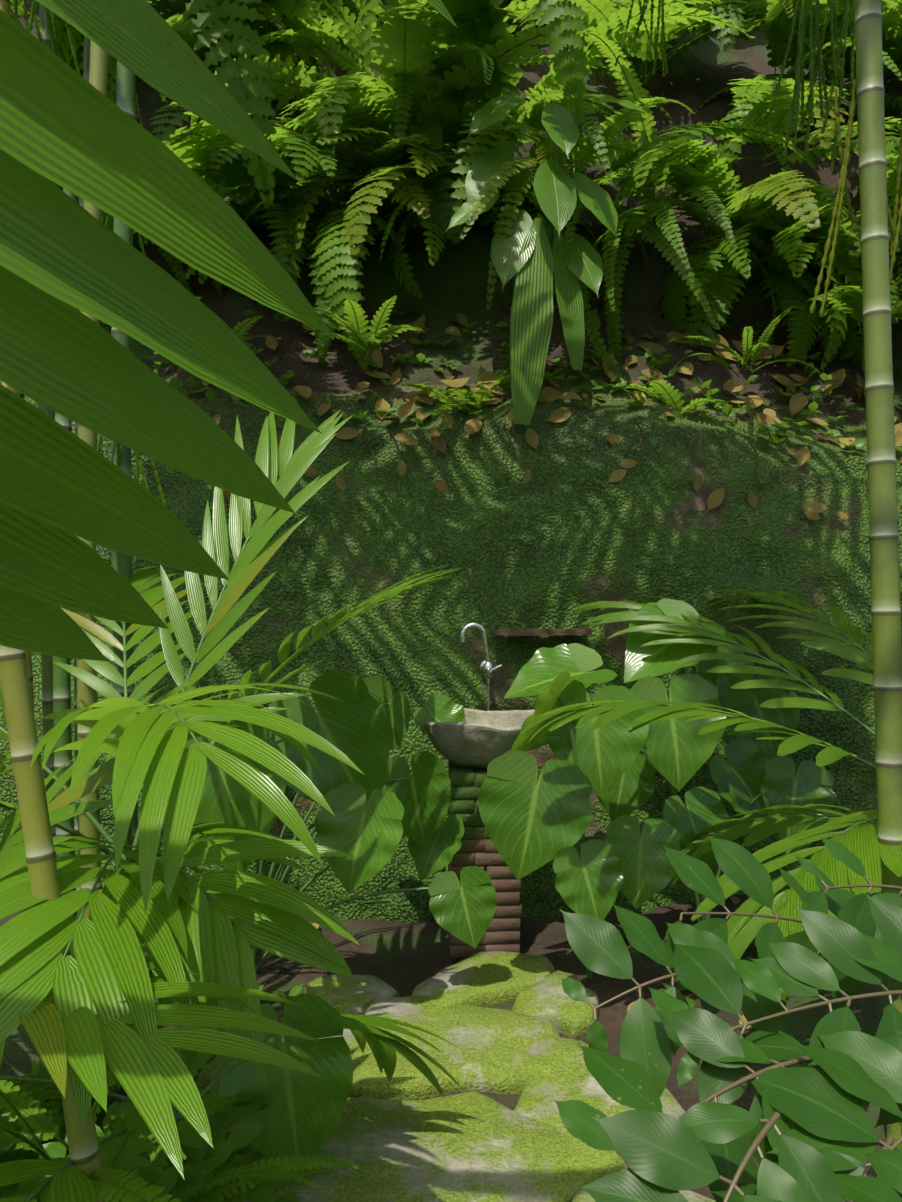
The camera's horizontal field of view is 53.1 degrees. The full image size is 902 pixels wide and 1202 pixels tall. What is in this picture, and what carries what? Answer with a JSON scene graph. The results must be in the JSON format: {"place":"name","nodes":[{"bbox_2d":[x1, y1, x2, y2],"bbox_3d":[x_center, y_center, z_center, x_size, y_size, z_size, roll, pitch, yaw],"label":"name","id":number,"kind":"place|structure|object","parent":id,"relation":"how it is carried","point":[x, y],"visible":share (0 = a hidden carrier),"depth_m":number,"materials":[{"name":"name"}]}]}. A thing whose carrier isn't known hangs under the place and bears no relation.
{"place":"outdoors","nodes":[
{"label":"outdoors","id":0,"kind":"place"},
{"bbox_2d":[0,891,885,1201],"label":"ground","id":1,"kind":"structure","parent":0,"point":[404,959],"depth_m":3.25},
{"bbox_2d":[0,1068,297,1201],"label":"small plants","id":2,"kind":"object","parent":1,"relation":"on","point":[219,1156],"visible":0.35,"depth_m":1.93,"materials":[{"name":"green plant"}]},
{"bbox_2d":[0,945,358,1201],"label":"ferns","id":3,"kind":"object","parent":1,"relation":"on","point":[117,1158],"visible":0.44,"depth_m":1.69,"materials":[{"name":"green plant"}]},
{"bbox_2d":[0,0,457,660],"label":"frond","id":4,"kind":"object","parent":1,"relation":"on","point":[72,130],"visible":1,"depth_m":0.87,"materials":[{"name":"green plant"}]},
{"bbox_2d":[0,410,462,1201],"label":"palm","id":5,"kind":"object","parent":1,"relation":"on","point":[206,966],"depth_m":1.52,"materials":[{"name":"green plant"}]},
{"bbox_2d":[176,951,715,1201],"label":"path stones","id":6,"kind":"object","parent":1,"relation":"on","point":[400,1137],"visible":0.69,"depth_m":2.46,"materials":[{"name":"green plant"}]},
{"bbox_2d":[0,365,901,922],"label":"mossy wall","id":7,"kind":"structure","parent":1,"relation":"on","point":[562,533],"depth_m":4.10,"materials":[{"name":"green plant"}]},
{"bbox_2d":[460,622,501,683],"bbox_3d":[0.121,0.215,3.888,0.174,0.261,0.289,0,3,-2],"label":"tap","id":8,"kind":"object","parent":7,"relation":"attached to","point":[487,668],"visible":1,"depth_m":3.79,"materials":[{"name":"silver metal"}]},
{"bbox_2d":[487,684,489,710],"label":"water stream","id":9,"kind":"structure","parent":8,"relation":"hanging from","point":[488,687],"depth_m":3.82,"materials":[{"name":"white"}]},
{"bbox_2d":[490,627,591,635],"bbox_3d":[0.393,0.133,3.980,0.430,0.028,0.130,0,3,-2],"label":"shelf","id":10,"kind":"object","parent":7,"relation":"attached to","point":[525,632],"visible":0.9,"depth_m":3.92,"materials":[{"name":"brown wood"}]},
{"bbox_2d":[0,0,901,1201],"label":"ferns","id":11,"kind":"object","parent":1,"relation":"on","point":[420,57],"visible":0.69,"depth_m":4.68,"materials":[{"name":"green plant"}]},
{"bbox_2d":[0,0,901,1201],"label":"bamboo","id":12,"kind":"object","parent":1,"relation":"on","point":[39,831],"visible":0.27,"depth_m":2.28,"materials":[{"name":"green plant"}]},
{"bbox_2d":[13,0,901,507],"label":"hanging strands","id":13,"kind":"object","parent":12,"relation":"attached to","point":[795,112],"visible":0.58,"depth_m":2.99},
{"bbox_2d":[20,294,901,1149],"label":"fallen leaves","id":14,"kind":"object","parent":1,"relation":"on","point":[558,374],"visible":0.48,"depth_m":4.44,"materials":[{"name":"brown plant"}]},
{"bbox_2d":[51,307,901,1079],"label":"dry leaves","id":15,"kind":"object","parent":1,"relation":"on","point":[797,403],"visible":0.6,"depth_m":4.41,"materials":[{"name":"brown plant"}]},
{"bbox_2d":[448,760,520,957],"bbox_3d":[0.126,0.988,3.520,0.270,0.700,0.278,0,3,-2],"label":"pedestal","id":16,"kind":"object","parent":1,"relation":"on","point":[480,850],"visible":0.48,"depth_m":3.39,"materials":[{"name":"brick"}]},
{"bbox_2d":[425,708,534,768],"bbox_3d":[0.127,0.540,3.499,0.467,0.215,0.427,0,3,-2],"label":"bowl","id":17,"kind":"object","parent":16,"relation":"on","point":[481,739],"visible":0.71,"depth_m":3.35,"materials":[{"name":"stone"}]},
{"bbox_2d":[142,598,836,1176],"bbox_3d":[0.161,0.685,3.113,2.453,1.348,1.234,-2,3,-37],"label":"broad-leaved plant","id":18,"kind":"object","parent":1,"relation":"on","point":[529,822],"depth_m":3.01,"materials":[{"name":"green plant"}]},
{"bbox_2d":[520,589,901,992],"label":"palm","id":19,"kind":"object","parent":1,"relation":"on","point":[864,845],"depth_m":2.89,"materials":[{"name":"green plant"}]},
{"bbox_2d":[553,835,901,1201],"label":"leafy shrub","id":20,"kind":"object","parent":1,"relation":"on","point":[822,1147],"depth_m":0.95,"materials":[{"name":"green plant"}]},
{"bbox_2d":[11,0,901,425],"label":"bank","id":21,"kind":"structure","parent":0,"point":[453,282],"depth_m":4.93,"materials":[{"name":"brown soil"}]},
{"bbox_2d":[97,210,867,494],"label":"hanging roots","id":22,"kind":"object","parent":21,"relation":"hanging from","point":[643,434],"visible":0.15,"depth_m":4.20,"materials":[{"name":"brown plant"}]},
{"bbox_2d":[372,43,649,297],"bbox_3d":[0.198,-2.076,4.405,0.752,1.699,1.320,-3,4,-46],"label":"bank plant","id":23,"kind":"object","parent":21,"relation":"on","point":[555,184],"depth_m":4.21,"materials":[{"name":"green plant"}]},
{"bbox_2d":[510,217,584,424],"bbox_3d":[0.431,-1.295,4.180,0.370,0.986,0.178,-1,3,-14],"label":"strap leaf","id":24,"kind":"object","parent":23,"relation":"attached to","point":[531,319],"visible":0.96,"depth_m":4.14,"materials":[{"name":"green plant"}]},
{"bbox_2d":[354,0,698,16],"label":"broad leaves","id":25,"kind":"object","parent":21,"relation":"on","point":[378,9],"visible":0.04,"depth_m":6.03,"materials":[{"name":"green plant"}]}
]}

